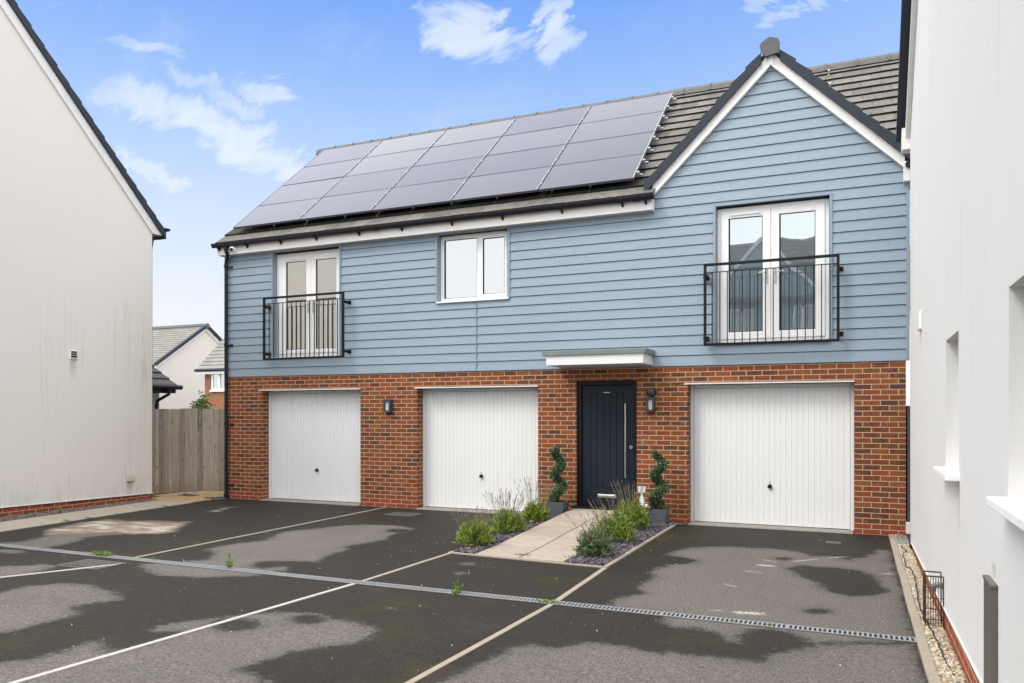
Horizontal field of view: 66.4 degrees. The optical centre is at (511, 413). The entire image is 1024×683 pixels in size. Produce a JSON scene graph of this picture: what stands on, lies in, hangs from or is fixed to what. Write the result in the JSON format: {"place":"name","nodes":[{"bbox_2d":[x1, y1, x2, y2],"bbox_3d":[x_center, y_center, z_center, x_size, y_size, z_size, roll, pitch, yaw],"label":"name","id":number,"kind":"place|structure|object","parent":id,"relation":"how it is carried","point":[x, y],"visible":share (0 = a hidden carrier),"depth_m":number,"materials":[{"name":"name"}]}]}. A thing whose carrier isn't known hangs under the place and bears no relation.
{"place":"outdoors","nodes":[
{"label":"outdoors","id":0,"kind":"place"},
{"bbox_2d":[0,500,191,531],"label":"path","id":1,"kind":"structure","parent":0,"point":[53,519],"depth_m":13.02,"materials":[{"name":"beige concrete"}]},
{"bbox_2d":[151,490,223,501],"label":"sandstone path","id":2,"kind":"structure","parent":0,"point":[200,496],"depth_m":15.83,"materials":[{"name":"beige stone"}]},
{"bbox_2d":[180,408,198,491],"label":"fence panel","id":3,"kind":"object","parent":2,"relation":"on","point":[189,449],"visible":1,"depth_m":16.15,"materials":[{"name":"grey wood"}]},
{"bbox_2d":[199,409,223,491],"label":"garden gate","id":4,"kind":"structure","parent":3,"relation":"attached to","point":[211,449],"depth_m":16.05,"materials":[{"name":"wood"}]},
{"bbox_2d":[194,338,223,408],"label":"brick house","id":5,"kind":"structure","parent":0,"point":[211,366],"depth_m":47.85,"materials":[{"name":"red brick"}]},
{"bbox_2d":[209,374,223,391],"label":"window","id":6,"kind":"structure","parent":5,"relation":"in","point":[217,380],"depth_m":47.70,"materials":[{"name":"white plastic"}]},
{"bbox_2d":[15,0,900,338],"label":"sky","id":7,"kind":"structure","parent":0,"point":[209,107],"materials":[{"name":"blue"}]},
{"bbox_2d":[0,493,926,682],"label":"driveway","id":8,"kind":"structure","parent":0,"point":[393,635],"depth_m":6.80,"materials":[{"name":"grey asphalt"}]},
{"bbox_2d":[58,559,126,568],"bbox_3d":[-4.677,1.677,8.709,0.620,0.017,0.400,0,0,24],"label":"manhole cover","id":9,"kind":"object","parent":8,"relation":"on","point":[88,563],"visible":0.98,"depth_m":8.73,"materials":[{"name":"metal"}]},
{"bbox_2d":[151,408,154,497],"bbox_3d":[-7.214,0.785,15.645,0.095,1.800,0.100,0,0,24],"label":"gate post","id":10,"kind":"object","parent":8,"relation":"on","point":[153,452],"visible":0.36,"depth_m":15.64,"materials":[{"name":"brown wood"}]},
{"bbox_2d":[155,409,179,493],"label":"fence panel","id":11,"kind":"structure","parent":10,"relation":"attached to","point":[167,450],"depth_m":15.98,"materials":[{"name":"wood"}]},
{"bbox_2d":[176,493,227,499],"bbox_3d":[-6.268,1.676,15.770,1.425,0.069,0.345,0,0,33],"label":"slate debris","id":12,"kind":"object","parent":8,"relation":"on","point":[217,498],"visible":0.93,"depth_m":15.59,"materials":[{"name":"grey stone"}]},
{"bbox_2d":[383,512,421,515],"bbox_3d":[-1.833,1.687,13.132,0.520,0.017,0.400,0,0,24],"label":"manhole cover","id":13,"kind":"object","parent":8,"relation":"on","point":[402,514],"visible":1,"depth_m":13.08,"materials":[{"name":"metal"}]},
{"bbox_2d":[0,544,916,642],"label":"drain channel","id":14,"kind":"object","parent":8,"relation":"on","point":[694,617],"visible":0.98,"depth_m":7.09,"materials":[{"name":"metal"}]},
{"bbox_2d":[84,550,113,555],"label":"weed","id":15,"kind":"object","parent":14,"relation":"on","point":[104,553],"visible":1,"depth_m":9.26,"materials":[{"name":"green plant"}]},
{"bbox_2d":[224,552,233,567],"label":"weed","id":16,"kind":"object","parent":14,"relation":"on","point":[229,564],"visible":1,"depth_m":8.53,"materials":[{"name":"green plant"}]},
{"bbox_2d":[451,588,461,595],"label":"weed","id":17,"kind":"object","parent":14,"relation":"on","point":[453,592],"visible":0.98,"depth_m":7.31,"materials":[{"name":"green plant"}]},
{"bbox_2d":[453,575,463,593],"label":"weed","id":18,"kind":"object","parent":14,"relation":"on","point":[457,589],"visible":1,"depth_m":7.32,"materials":[{"name":"green plant"}]},
{"bbox_2d":[536,598,560,603],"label":"weed","id":19,"kind":"object","parent":14,"relation":"on","point":[544,601],"visible":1,"depth_m":6.94,"materials":[{"name":"green plant"}]},
{"bbox_2d":[7,508,913,678],"bbox_3d":[-0.856,1.645,8.682,9.265,0.088,8.350,0,0,24],"label":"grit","id":20,"kind":"object","parent":8,"relation":"on","point":[492,584],"visible":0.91,"depth_m":7.36,"materials":[{"name":"grey gravel"}]},
{"bbox_2d":[405,604,553,682],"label":"parking line","id":21,"kind":"object","parent":8,"relation":"on","point":[463,653],"visible":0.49,"depth_m":5.49,"materials":[{"name":"concrete"}]},
{"bbox_2d":[260,498,853,533],"bbox_3d":[0.016,1.691,13.274,10.590,0.048,0.410,0,0,24],"label":"garage threshold","id":22,"kind":"object","parent":8,"relation":"on","point":[788,528],"visible":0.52,"depth_m":11.90,"materials":[{"name":"concrete"}]},
{"bbox_2d":[211,37,909,536],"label":"coach house","id":23,"kind":"structure","parent":8,"relation":"on","point":[725,273],"depth_m":12.42,"materials":[{"name":"wood"}]},
{"bbox_2d":[229,246,236,252],"bbox_3d":[-5.469,-3.220,15.296,0.136,0.136,0.122,0,0,24],"label":"security camera","id":24,"kind":"object","parent":23,"relation":"attached to","point":[233,249],"visible":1,"depth_m":15.28,"materials":[{"name":"white plastic"}]},
{"bbox_2d":[233,197,321,228],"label":"solar panel","id":25,"kind":"object","parent":23,"relation":"attached to","point":[279,213],"visible":1,"depth_m":15.47,"materials":[{"name":"glass"}]},
{"bbox_2d":[259,177,342,205],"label":"solar panel","id":26,"kind":"object","parent":23,"relation":"attached to","point":[302,191],"visible":1,"depth_m":16.16,"materials":[{"name":"grey glass"}]},
{"bbox_2d":[274,249,339,357],"bbox_3d":[-3.891,-2.082,14.910,1.580,2.027,0.205,0,0,24],"label":"french door","id":27,"kind":"structure","parent":23,"relation":"in","point":[312,272],"depth_m":14.92,"materials":[{"name":"white plastic"}]},
{"bbox_2d":[259,388,359,502],"bbox_3d":[-3.810,0.608,14.961,2.370,2.155,0.308,0,0,24],"label":"garage door","id":28,"kind":"structure","parent":23,"relation":"in","point":[314,436],"depth_m":15.04,"materials":[{"name":"metal"}]},
{"bbox_2d":[282,158,362,185],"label":"solar panel","id":29,"kind":"object","parent":23,"relation":"attached to","point":[324,171],"visible":1,"depth_m":16.82,"materials":[{"name":"grey glass"}]},
{"bbox_2d":[304,140,381,166],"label":"solar panel","id":30,"kind":"object","parent":23,"relation":"attached to","point":[345,153],"visible":1,"depth_m":17.48,"materials":[{"name":"grey glass"}]},
{"bbox_2d":[299,188,391,220],"bbox_3d":[-3.160,-3.982,14.870,1.602,0.040,0.934,0,40,24],"label":"solar panel","id":31,"kind":"object","parent":23,"relation":"attached to","point":[346,204],"visible":1,"depth_m":14.82,"materials":[{"name":"grey glass"}]},
{"bbox_2d":[323,167,411,196],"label":"solar panel","id":32,"kind":"object","parent":23,"relation":"attached to","point":[368,181],"visible":1,"depth_m":15.51,"materials":[{"name":"grey glass"}]},
{"bbox_2d":[346,148,429,175],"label":"solar panel","id":33,"kind":"object","parent":23,"relation":"attached to","point":[397,160],"visible":1,"depth_m":16.17,"materials":[{"name":"grey glass"}]},
{"bbox_2d":[383,399,392,412],"bbox_3d":[-2.232,-0.143,14.071,0.148,0.239,0.085,0,0,24],"label":"wall light","id":34,"kind":"object","parent":23,"relation":"attached to","point":[387,405],"visible":1,"depth_m":14.04,"materials":[{"name":"grey metal"}]},
{"bbox_2d":[366,130,445,156],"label":"solar panel","id":35,"kind":"object","parent":23,"relation":"attached to","point":[409,143],"visible":1,"depth_m":16.83,"materials":[{"name":"grey glass"}]},
{"bbox_2d":[371,177,467,211],"bbox_3d":[-1.669,-3.981,14.213,1.602,0.039,0.934,0,40,24],"label":"solar panel","id":36,"kind":"object","parent":23,"relation":"attached to","point":[425,194],"visible":1,"depth_m":14.16,"materials":[{"name":"grey glass"}]},
{"bbox_2d":[394,156,485,186],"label":"solar panel","id":37,"kind":"object","parent":23,"relation":"attached to","point":[446,170],"visible":1,"depth_m":14.85,"materials":[{"name":"grey glass"}]},
{"bbox_2d":[413,136,500,165],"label":"solar panel","id":38,"kind":"object","parent":23,"relation":"attached to","point":[459,151],"visible":1,"depth_m":15.51,"materials":[{"name":"grey glass"}]},
{"bbox_2d":[436,230,507,303],"bbox_3d":[-0.661,-2.518,13.480,1.385,1.183,0.200,0,0,24],"label":"casement window","id":39,"kind":"structure","parent":23,"relation":"in","point":[474,267],"depth_m":13.52,"materials":[{"name":"white plastic"}]},
{"bbox_2d":[431,118,515,146],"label":"solar panel","id":40,"kind":"object","parent":23,"relation":"attached to","point":[474,132],"visible":1,"depth_m":16.17,"materials":[{"name":"grey glass"}]},
{"bbox_2d":[414,385,537,511],"bbox_3d":[-0.600,0.608,13.547,2.373,2.155,0.308,0,0,24],"label":"garage door","id":41,"kind":"structure","parent":23,"relation":"in","point":[477,440],"depth_m":13.63,"materials":[{"name":"metal"}]},
{"bbox_2d":[451,166,551,201],"bbox_3d":[-0.178,-3.981,13.557,1.602,0.039,0.934,0,40,24],"label":"solar panel","id":42,"kind":"object","parent":23,"relation":"attached to","point":[504,184],"visible":1,"depth_m":13.51,"materials":[{"name":"grey glass"}]},
{"bbox_2d":[470,144,566,176],"bbox_3d":[0.112,-4.587,14.216,1.602,0.038,0.934,0,40,24],"label":"solar panel","id":43,"kind":"object","parent":23,"relation":"attached to","point":[521,160],"visible":1,"depth_m":14.19,"materials":[{"name":"grey glass"}]},
{"bbox_2d":[487,124,578,155],"bbox_3d":[0.403,-5.192,14.876,1.602,0.038,0.934,0,40,24],"label":"solar panel","id":44,"kind":"object","parent":23,"relation":"attached to","point":[535,139],"visible":1,"depth_m":14.85,"materials":[{"name":"grey glass"}]},
{"bbox_2d":[503,106,590,135],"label":"solar panel","id":45,"kind":"object","parent":23,"relation":"attached to","point":[556,119],"visible":1,"depth_m":15.51,"materials":[{"name":"grey glass"}]},
{"bbox_2d":[538,153,644,191],"bbox_3d":[1.313,-3.981,12.900,1.602,0.040,0.934,0,40,24],"label":"solar panel","id":46,"kind":"object","parent":23,"relation":"attached to","point":[600,171],"visible":1,"depth_m":12.85,"materials":[{"name":"grey glass"}]},
{"bbox_2d":[571,380,636,509],"bbox_3d":[1.492,0.496,12.493,1.086,2.048,0.230,0,0,24],"label":"front door","id":47,"kind":"structure","parent":23,"relation":"in","point":[606,415],"depth_m":12.55,"materials":[{"name":"metal"}]},
{"bbox_2d":[554,131,654,164],"bbox_3d":[1.603,-4.585,13.559,1.602,0.039,0.934,0,40,24],"label":"solar panel","id":48,"kind":"object","parent":23,"relation":"attached to","point":[617,146],"visible":1,"depth_m":13.53,"materials":[{"name":"grey glass"}]},
{"bbox_2d":[568,111,664,143],"bbox_3d":[1.893,-5.193,14.218,1.602,0.039,0.934,0,40,24],"label":"solar panel","id":49,"kind":"object","parent":23,"relation":"attached to","point":[623,126],"visible":1,"depth_m":14.19,"materials":[{"name":"grey glass"}]},
{"bbox_2d":[581,92,672,122],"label":"solar panel","id":50,"kind":"object","parent":23,"relation":"attached to","point":[635,106],"visible":1,"depth_m":14.86,"materials":[{"name":"grey glass"}]},
{"bbox_2d":[646,397,654,411],"bbox_3d":[2.151,-0.147,12.140,0.125,0.229,0.085,0,0,24],"label":"wall light","id":51,"kind":"object","parent":23,"relation":"attached to","point":[650,404],"visible":1,"depth_m":12.11,"materials":[{"name":"grey metal"}]},
{"bbox_2d":[646,388,655,396],"bbox_3d":[2.144,-0.335,12.101,0.144,0.144,0.164,0,0,24],"label":"security camera","id":52,"kind":"object","parent":23,"relation":"attached to","point":[650,392],"visible":1,"depth_m":12.06,"materials":[{"name":"black plastic"}]},
{"bbox_2d":[686,380,853,529],"bbox_3d":[3.778,0.608,11.619,2.390,2.155,0.308,0,0,24],"label":"garage door","id":53,"kind":"structure","parent":23,"relation":"in","point":[777,454],"depth_m":11.66,"materials":[{"name":"metal"}]},
{"bbox_2d":[717,198,828,342],"bbox_3d":[3.830,-2.072,11.537,1.570,2.045,0.156,0,0,24],"label":"french door","id":54,"kind":"structure","parent":23,"relation":"in","point":[799,228],"depth_m":11.51,"materials":[{"name":"white plastic"}]},
{"bbox_2d":[906,406,909,537],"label":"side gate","id":55,"kind":"structure","parent":23,"relation":"attached to","point":[907,463],"depth_m":10.45,"materials":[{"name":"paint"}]},
{"bbox_2d":[826,541,840,543],"bbox_3d":[4.201,1.687,10.235,0.180,0.017,0.150,0,0,24],"label":"manhole cover","id":56,"kind":"object","parent":8,"relation":"on","point":[833,542],"visible":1,"depth_m":10.21,"materials":[{"name":"metal"}]},
{"bbox_2d":[172,436,906,535],"bbox_3d":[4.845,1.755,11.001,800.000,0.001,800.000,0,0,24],"label":"ground","id":57,"kind":"structure","parent":0,"point":[198,468],"depth_m":25.85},
{"bbox_2d":[0,0,170,516],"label":"rendered house","id":58,"kind":"structure","parent":57,"relation":"on","point":[82,228],"depth_m":13.73,"materials":[{"name":"white paint"}]},
{"bbox_2d":[152,365,182,408],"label":"garage","id":59,"kind":"structure","parent":57,"relation":"on","point":[162,383],"depth_m":19.70,"materials":[{"name":"tile"}]},
{"bbox_2d":[152,323,221,435],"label":"rendered house","id":60,"kind":"structure","parent":57,"relation":"on","point":[180,353],"depth_m":58.66,"materials":[{"name":"white paint"}]},
{"bbox_2d":[189,390,215,431],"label":"shrub","id":61,"kind":"object","parent":57,"relation":"on","point":[201,404],"visible":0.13,"depth_m":19.23,"materials":[{"name":"green plant"}]},
{"bbox_2d":[136,507,677,600],"bbox_3d":[-0.934,1.699,10.562,5.349,0.072,5.415,0,0,24],"label":"path edging","id":62,"kind":"object","parent":57,"relation":"on","point":[594,575],"visible":0.35,"depth_m":9.05,"materials":[{"name":"concrete"}]},
{"bbox_2d":[889,534,941,682],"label":"kerb","id":63,"kind":"structure","parent":57,"relation":"on","point":[929,668],"depth_m":6.21,"materials":[{"name":"concrete"}]},
{"bbox_2d":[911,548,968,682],"bbox_3d":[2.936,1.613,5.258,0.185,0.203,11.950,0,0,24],"label":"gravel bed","id":64,"kind":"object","parent":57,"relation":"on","point":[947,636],"visible":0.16,"depth_m":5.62,"materials":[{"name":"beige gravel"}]},
{"bbox_2d":[896,535,908,543],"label":"paving slab","id":65,"kind":"structure","parent":64,"relation":"on","point":[899,540],"depth_m":10.28,"materials":[{"name":"grey concrete"}]},
{"bbox_2d":[895,534,966,682],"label":"gravel strip","id":66,"kind":"object","parent":64,"relation":"on","point":[945,673],"visible":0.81,"depth_m":5.98,"materials":[{"name":"beige gravel"}]},
{"bbox_2d":[901,545,958,682],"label":"garden cable","id":67,"kind":"object","parent":66,"relation":"on","point":[922,612],"visible":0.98,"depth_m":6.50,"materials":[{"name":"black rubber"}]},
{"bbox_2d":[896,0,1023,682],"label":"rendered house","id":68,"kind":"structure","parent":57,"relation":"on","point":[960,122],"depth_m":4.74,"materials":[{"name":"white paint"}]},
{"bbox_2d":[906,522,911,548],"bbox_3d":[4.923,1.520,9.707,0.056,0.321,0.304,0,0,24],"label":"cable box","id":69,"kind":"object","parent":68,"relation":"attached to","point":[908,528],"visible":0.98,"depth_m":9.74,"materials":[{"name":"white plastic"}]},
{"bbox_2d":[923,570,943,628],"bbox_3d":[3.329,1.474,6.183,0.136,0.425,0.212,0,0,24],"label":"wire guard","id":70,"kind":"object","parent":68,"relation":"attached to","point":[935,585],"visible":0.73,"depth_m":6.11,"materials":[{"name":"metal"}]},
{"bbox_2d":[933,466,959,480],"bbox_3d":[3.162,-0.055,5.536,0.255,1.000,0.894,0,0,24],"label":"window sill","id":71,"kind":"structure","parent":68,"relation":"in","point":[945,473],"depth_m":5.33,"materials":[{"name":"white plastic"}]},
{"bbox_2d":[986,496,1023,530],"bbox_3d":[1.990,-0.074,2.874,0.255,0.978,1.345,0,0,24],"label":"window sill","id":72,"kind":"structure","parent":68,"relation":"in","point":[1011,510],"depth_m":3.14,"materials":[{"name":"white plastic"}]},
{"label":"soil bed","id":73,"kind":"structure","parent":57,"relation":"on","visible":0},
{"bbox_2d":[0,498,157,521],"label":"dull gravel","id":74,"kind":"structure","parent":73,"relation":"on","point":[24,516],"depth_m":13.46,"materials":[{"name":"grey gravel"}]},
{"bbox_2d":[451,507,496,546],"bbox_3d":[-0.475,1.416,9.855,0.600,0.504,0.511,0,0,-5],"label":"lavender bush","id":75,"kind":"object","parent":73,"relation":"on","point":[471,534],"visible":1,"depth_m":9.80,"materials":[{"name":"green plant"}]},
{"bbox_2d":[484,489,532,532],"bbox_3d":[-0.073,1.338,10.830,0.660,0.615,0.607,0,0,24],"label":"lavender bush","id":76,"kind":"object","parent":73,"relation":"on","point":[503,520],"visible":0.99,"depth_m":10.77,"materials":[{"name":"green plant"}]},
{"bbox_2d":[515,476,556,522],"bbox_3d":[0.371,1.289,11.838,0.685,0.707,0.652,0,0,24],"label":"lavender bush","id":77,"kind":"object","parent":73,"relation":"on","point":[535,512],"visible":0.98,"depth_m":11.79,"materials":[{"name":"green plant"}]},
{"bbox_2d":[547,445,568,516],"bbox_3d":[0.719,1.063,12.436,0.349,1.145,0.344,0,0,24],"label":"potted topiary","id":78,"kind":"object","parent":73,"relation":"on","point":[558,506],"visible":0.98,"depth_m":12.37,"materials":[{"name":"plant"}]},
{"bbox_2d":[453,514,674,565],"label":"slate chippings","id":79,"kind":"object","parent":73,"relation":"on","point":[643,534],"visible":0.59,"depth_m":9.88,"materials":[{"name":"grey gravel"}]},
{"bbox_2d":[638,486,647,507],"bbox_3d":[1.963,1.328,11.691,0.166,0.485,0.067,0,0,41],"label":"garden light","id":80,"kind":"object","parent":79,"relation":"on","point":[641,500],"visible":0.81,"depth_m":11.69,"materials":[{"name":"white plastic"}]},
{"bbox_2d":[647,450,669,522],"bbox_3d":[2.211,1.104,11.799,0.343,1.132,0.362,0,0,24],"label":"potted topiary","id":81,"kind":"object","parent":79,"relation":"on","point":[657,513],"visible":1,"depth_m":11.74,"materials":[{"name":"plant"}]},
{"bbox_2d":[560,509,617,556],"bbox_3d":[0.915,1.394,9.142,0.627,0.575,0.521,0,0,-12],"label":"lavender bush","id":82,"kind":"object","parent":73,"relation":"on","point":[593,541],"visible":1,"depth_m":9.05,"materials":[{"name":"green plant"}]},
{"bbox_2d":[588,497,637,542],"bbox_3d":[1.279,1.345,10.050,0.651,0.590,0.631,0,0,-18],"label":"lavender bush","id":83,"kind":"object","parent":73,"relation":"on","point":[617,527],"visible":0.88,"depth_m":9.97,"materials":[{"name":"green plant"}]},
{"bbox_2d":[611,480,651,528],"bbox_3d":[1.672,1.277,11.042,0.603,0.711,0.648,0,0,-2],"label":"lavender bush","id":84,"kind":"object","parent":73,"relation":"on","point":[638,512],"visible":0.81,"depth_m":10.97,"materials":[{"name":"green plant"}]},
{"bbox_2d":[476,508,622,561],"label":"front path","id":85,"kind":"structure","parent":0,"point":[553,539],"depth_m":10.16,"materials":[{"name":"beige stone"}]},
{"bbox_2d":[906,360,909,405],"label":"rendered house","id":86,"kind":"structure","parent":0,"point":[907,382],"depth_m":28.61,"materials":[{"name":"white paint"}]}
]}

